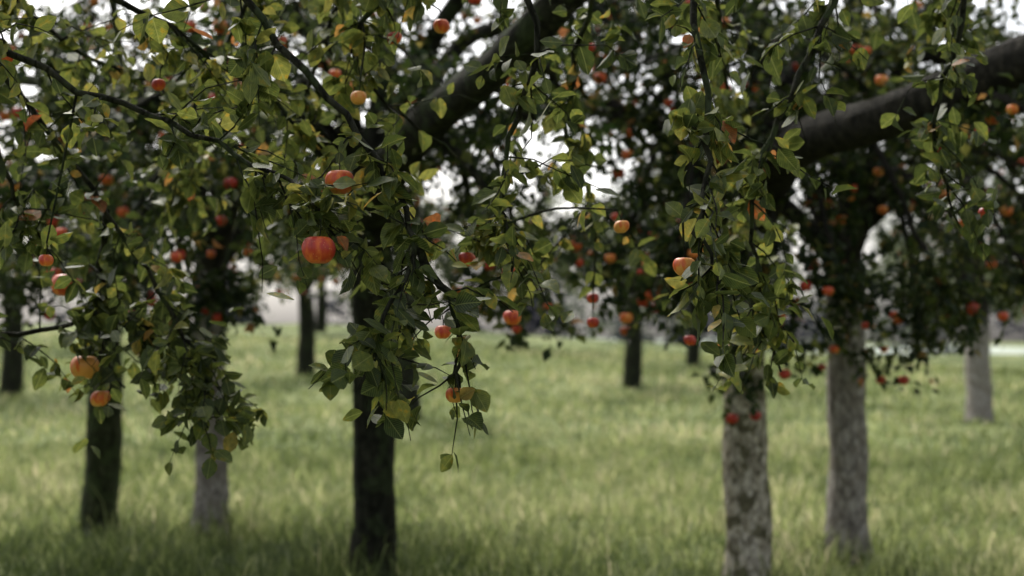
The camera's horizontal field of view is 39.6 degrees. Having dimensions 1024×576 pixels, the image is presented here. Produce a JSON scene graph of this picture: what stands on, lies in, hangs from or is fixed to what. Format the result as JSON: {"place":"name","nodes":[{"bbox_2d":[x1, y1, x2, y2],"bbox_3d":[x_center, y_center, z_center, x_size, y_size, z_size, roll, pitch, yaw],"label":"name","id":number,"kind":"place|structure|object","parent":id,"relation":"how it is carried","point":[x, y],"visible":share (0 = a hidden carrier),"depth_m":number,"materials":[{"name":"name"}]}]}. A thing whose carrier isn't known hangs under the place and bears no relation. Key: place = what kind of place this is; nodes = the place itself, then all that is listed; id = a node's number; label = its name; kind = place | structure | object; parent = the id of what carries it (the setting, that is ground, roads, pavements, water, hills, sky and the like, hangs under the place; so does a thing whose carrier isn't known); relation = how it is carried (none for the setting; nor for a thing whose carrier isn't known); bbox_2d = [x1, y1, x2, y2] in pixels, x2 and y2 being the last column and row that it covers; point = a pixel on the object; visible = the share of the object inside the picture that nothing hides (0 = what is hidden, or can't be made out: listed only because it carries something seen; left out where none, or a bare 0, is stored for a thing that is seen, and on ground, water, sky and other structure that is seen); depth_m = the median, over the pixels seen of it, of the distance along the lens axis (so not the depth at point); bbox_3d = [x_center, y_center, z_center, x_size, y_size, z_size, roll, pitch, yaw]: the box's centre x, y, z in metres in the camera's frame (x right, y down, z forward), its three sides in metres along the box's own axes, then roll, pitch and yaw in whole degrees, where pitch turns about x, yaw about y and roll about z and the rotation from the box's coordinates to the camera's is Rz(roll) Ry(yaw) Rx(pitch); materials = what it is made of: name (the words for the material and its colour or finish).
{"place":"outdoors","nodes":[
{"label":"outdoors","id":0,"kind":"place"},
{"bbox_2d":[1,57,12,61],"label":"apple","id":1,"kind":"object","parent":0,"point":[9,59],"visible":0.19,"depth_m":3.31,"materials":[{"name":"food"}]},
{"bbox_2d":[38,255,53,265],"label":"apple","id":2,"kind":"object","parent":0,"point":[45,260],"visible":1,"depth_m":3.19,"materials":[{"name":"red food"}]},
{"bbox_2d":[51,274,78,295],"bbox_3d":[-1.290,-0.008,4.103,0.079,0.061,0.077,0,-2,0],"label":"apple","id":3,"kind":"object","parent":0,"point":[59,292],"visible":0.39,"depth_m":4.08,"materials":[{"name":"red food"}]},
{"bbox_2d":[70,356,99,378],"bbox_3d":[-1.200,0.223,3.994,0.081,0.063,0.079,0,-2,0],"label":"apple","id":4,"kind":"object","parent":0,"point":[85,369],"visible":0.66,"depth_m":3.96,"materials":[{"name":"orange plant"}]},
{"bbox_2d":[90,391,110,405],"bbox_3d":[-1.170,0.314,4.041,0.056,0.043,0.055,0,-2,0],"label":"apple","id":5,"kind":"object","parent":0,"point":[98,398],"visible":1,"depth_m":4.02,"materials":[{"name":"food"}]},
{"bbox_2d":[151,79,165,90],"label":"apple","id":6,"kind":"object","parent":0,"point":[158,84],"visible":1,"depth_m":3.61,"materials":[{"name":"red food"}]},
{"bbox_2d":[302,236,335,263],"bbox_3d":[-0.395,-0.077,2.905,0.070,0.054,0.068,0,-2,0],"label":"apple","id":7,"kind":"object","parent":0,"point":[318,249],"visible":1,"depth_m":2.88,"materials":[{"name":"red food"}]},
{"bbox_2d":[325,170,353,193],"bbox_3d":[-0.365,-0.224,3.010,0.063,0.049,0.061,0,-2,0],"label":"apple","id":8,"kind":"object","parent":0,"point":[332,177],"visible":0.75,"depth_m":2.99,"materials":[{"name":"red food"}]},
{"bbox_2d":[350,91,366,104],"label":"apple","id":9,"kind":"object","parent":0,"point":[358,97],"visible":1,"depth_m":3.50,"materials":[{"name":"food"}]},
{"bbox_2d":[387,32,401,43],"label":"apple","id":10,"kind":"object","parent":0,"point":[396,36],"visible":0.5,"depth_m":3.61,"materials":[{"name":"red food"}]},
{"bbox_2d":[433,19,449,33],"bbox_3d":[-0.180,-0.667,3.627,0.042,0.033,0.042,0,-2,0],"label":"apple","id":11,"kind":"object","parent":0,"point":[441,26],"visible":1,"depth_m":3.61,"materials":[{"name":"red food"}]},
{"bbox_2d":[435,325,450,338],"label":"apple","id":12,"kind":"object","parent":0,"point":[442,332],"visible":0.98,"depth_m":3.38,"materials":[{"name":"red food"}]},
{"bbox_2d":[445,388,461,402],"bbox_3d":[-0.120,0.226,2.994,0.040,0.032,0.041,0,-2,0],"label":"apple","id":13,"kind":"object","parent":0,"point":[449,394],"visible":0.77,"depth_m":2.98,"materials":[{"name":"food"}]},
{"bbox_2d":[459,252,475,265],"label":"apple","id":14,"kind":"object","parent":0,"point":[465,257],"visible":0.72,"depth_m":3.49,"materials":[{"name":"red food"}]},
{"bbox_2d":[0,324,1023,575],"bbox_3d":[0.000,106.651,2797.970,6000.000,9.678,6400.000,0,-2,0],"label":"ground","id":15,"kind":"structure","parent":0,"point":[340,332],"depth_m":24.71,"materials":[{"name":"green plant"}]},
{"bbox_2d":[8,140,158,309],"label":"apple tree","id":16,"kind":"object","parent":15,"relation":"on","point":[62,298],"visible":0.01,"depth_m":42.20,"materials":[{"name":"green plant"}]},
{"bbox_2d":[0,137,177,396],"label":"apple tree","id":17,"kind":"object","parent":15,"relation":"on","point":[12,374],"visible":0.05,"depth_m":26.82,"materials":[{"name":"green plant"}]},
{"bbox_2d":[66,221,190,297],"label":"apple tree","id":18,"kind":"object","parent":15,"relation":"on","point":[165,257],"visible":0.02,"depth_m":59.50,"materials":[{"name":"green plant"}]},
{"bbox_2d":[0,0,435,538],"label":"apple tree","id":19,"kind":"object","parent":15,"relation":"on","point":[102,474],"visible":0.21,"depth_m":10.12,"materials":[{"name":"green plant"}]},
{"bbox_2d":[19,0,459,540],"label":"apple tree","id":20,"kind":"object","parent":15,"relation":"on","point":[215,486],"visible":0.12,"depth_m":9.76,"materials":[{"name":"green plant"}]},
{"bbox_2d":[233,158,344,375],"bbox_3d":[-4.752,-0.730,32.960,4.874,5.690,4.796,-1,-2,30],"label":"apple tree","id":21,"kind":"object","parent":15,"relation":"on","point":[306,348],"visible":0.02,"depth_m":32.81,"materials":[{"name":"green plant"}]},
{"bbox_2d":[257,169,393,331],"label":"apple tree","id":22,"kind":"object","parent":15,"relation":"on","point":[321,315],"visible":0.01,"depth_m":51.87,"materials":[{"name":"brown plant"}]},
{"bbox_2d":[0,0,780,575],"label":"apple tree","id":23,"kind":"object","parent":15,"relation":"on","point":[374,490],"visible":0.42,"depth_m":6.94,"materials":[{"name":"green plant"}]},
{"bbox_2d":[256,90,532,416],"bbox_3d":[-1.731,-0.723,23.351,4.545,5.880,5.607,0,-2,0],"label":"apple tree","id":24,"kind":"object","parent":15,"relation":"on","point":[407,376],"visible":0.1,"depth_m":22.79,"materials":[{"name":"green plant"}]},
{"bbox_2d":[403,198,473,328],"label":"apple tree","id":25,"kind":"object","parent":15,"relation":"on","point":[446,270],"visible":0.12,"depth_m":59.73,"materials":[{"name":"green plant"}]},
{"bbox_2d":[0,0,1005,478],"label":"leaves","id":26,"kind":"object","parent":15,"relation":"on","point":[700,120],"visible":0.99,"depth_m":3.50,"materials":[{"name":"green plant"}]},
{"bbox_2d":[0,163,1023,354],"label":"distant trees","id":27,"kind":"object","parent":15,"relation":"on","point":[615,333],"visible":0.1,"depth_m":79.45,"materials":[{"name":"green plant"}]},
{"bbox_2d":[440,179,584,348],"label":"apple tree","id":28,"kind":"object","parent":15,"relation":"on","point":[560,277],"visible":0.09,"depth_m":46.47,"materials":[{"name":"green plant"}]},
{"bbox_2d":[522,163,716,387],"bbox_3d":[2.265,-0.688,31.227,5.049,5.917,4.841,0,-2,0],"label":"apple tree","id":29,"kind":"object","parent":15,"relation":"on","point":[632,369],"visible":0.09,"depth_m":30.78,"materials":[{"name":"green plant"}]},
{"bbox_2d":[310,0,1023,575],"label":"apple tree","id":30,"kind":"object","parent":15,"relation":"on","point":[744,414],"visible":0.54,"depth_m":7.02,"materials":[{"name":"green plant"}]},
{"bbox_2d":[612,208,811,365],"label":"apple tree","id":31,"kind":"object","parent":15,"relation":"on","point":[693,354],"visible":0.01,"depth_m":40.80,"materials":[{"name":"brown plant"}]},
{"bbox_2d":[658,194,805,285],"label":"apple tree","id":32,"kind":"object","parent":15,"relation":"on","point":[795,266],"visible":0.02,"depth_m":55.62,"materials":[{"name":"green plant"}]},
{"bbox_2d":[495,0,1023,563],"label":"apple tree","id":33,"kind":"object","parent":15,"relation":"on","point":[873,200],"visible":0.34,"depth_m":7.98,"materials":[{"name":"green plant"}]},
{"bbox_2d":[866,215,987,356],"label":"apple tree","id":34,"kind":"object","parent":15,"relation":"on","point":[898,246],"visible":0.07,"depth_m":60.30,"materials":[{"name":"green plant"}]},
{"bbox_2d":[832,147,1023,423],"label":"apple tree","id":35,"kind":"object","parent":15,"relation":"on","point":[979,392],"visible":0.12,"depth_m":21.82,"materials":[{"name":"green plant"}]},
{"bbox_2d":[866,219,1022,311],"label":"apple tree","id":36,"kind":"object","parent":15,"relation":"on","point":[878,269],"visible":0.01,"depth_m":44.26,"materials":[{"name":"green plant"}]},
{"bbox_2d":[910,119,1023,325],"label":"apple tree","id":37,"kind":"object","parent":15,"relation":"on","point":[1020,317],"visible":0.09,"depth_m":30.81,"materials":[{"name":"green plant"}]},
{"bbox_2d":[915,119,1023,278],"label":"apple tree","id":38,"kind":"object","parent":15,"relation":"on","point":[984,232],"visible":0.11,"depth_m":9.10,"materials":[{"name":"green plant"}]},
{"bbox_2d":[503,311,520,324],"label":"apple","id":39,"kind":"object","parent":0,"point":[510,318],"visible":0.91,"depth_m":4.38,"materials":[{"name":"red food"}]},
{"bbox_2d":[0,0,1023,341],"label":"sky","id":40,"kind":"structure","parent":0,"point":[287,313],"materials":[{"name":"white"}]},
{"bbox_2d":[587,318,598,326],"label":"apple","id":41,"kind":"object","parent":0,"point":[592,322],"visible":1,"depth_m":4.38,"materials":[{"name":"red food"}]},
{"bbox_2d":[587,293,598,302],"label":"apple","id":42,"kind":"object","parent":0,"point":[590,296],"visible":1,"depth_m":4.39,"materials":[{"name":"red food"}]},
{"bbox_2d":[614,220,628,232],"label":"apple","id":43,"kind":"object","parent":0,"point":[621,226],"visible":1,"depth_m":3.49,"materials":[{"name":"food"}]},
{"bbox_2d":[673,258,693,275],"bbox_3d":[0.365,-0.044,3.004,0.051,0.039,0.050,0,-2,0],"label":"apple","id":44,"kind":"object","parent":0,"point":[681,266],"visible":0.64,"depth_m":2.99,"materials":[{"name":"red food"}]},
{"bbox_2d":[684,336,695,344],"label":"apple","id":45,"kind":"object","parent":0,"point":[689,340],"visible":1,"depth_m":4.38,"materials":[{"name":"red food"}]},
{"bbox_2d":[576,337,1023,354],"bbox_3d":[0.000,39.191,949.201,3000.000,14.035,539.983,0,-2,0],"label":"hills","id":46,"kind":"structure","parent":0,"point":[1006,350],"depth_m":808.63,"materials":[{"name":"plant"}]},
{"bbox_2d":[978,208,984,217],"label":"apple","id":47,"kind":"object","parent":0,"point":[981,211],"visible":0.23,"depth_m":3.90,"materials":[{"name":"red food"}]}
]}

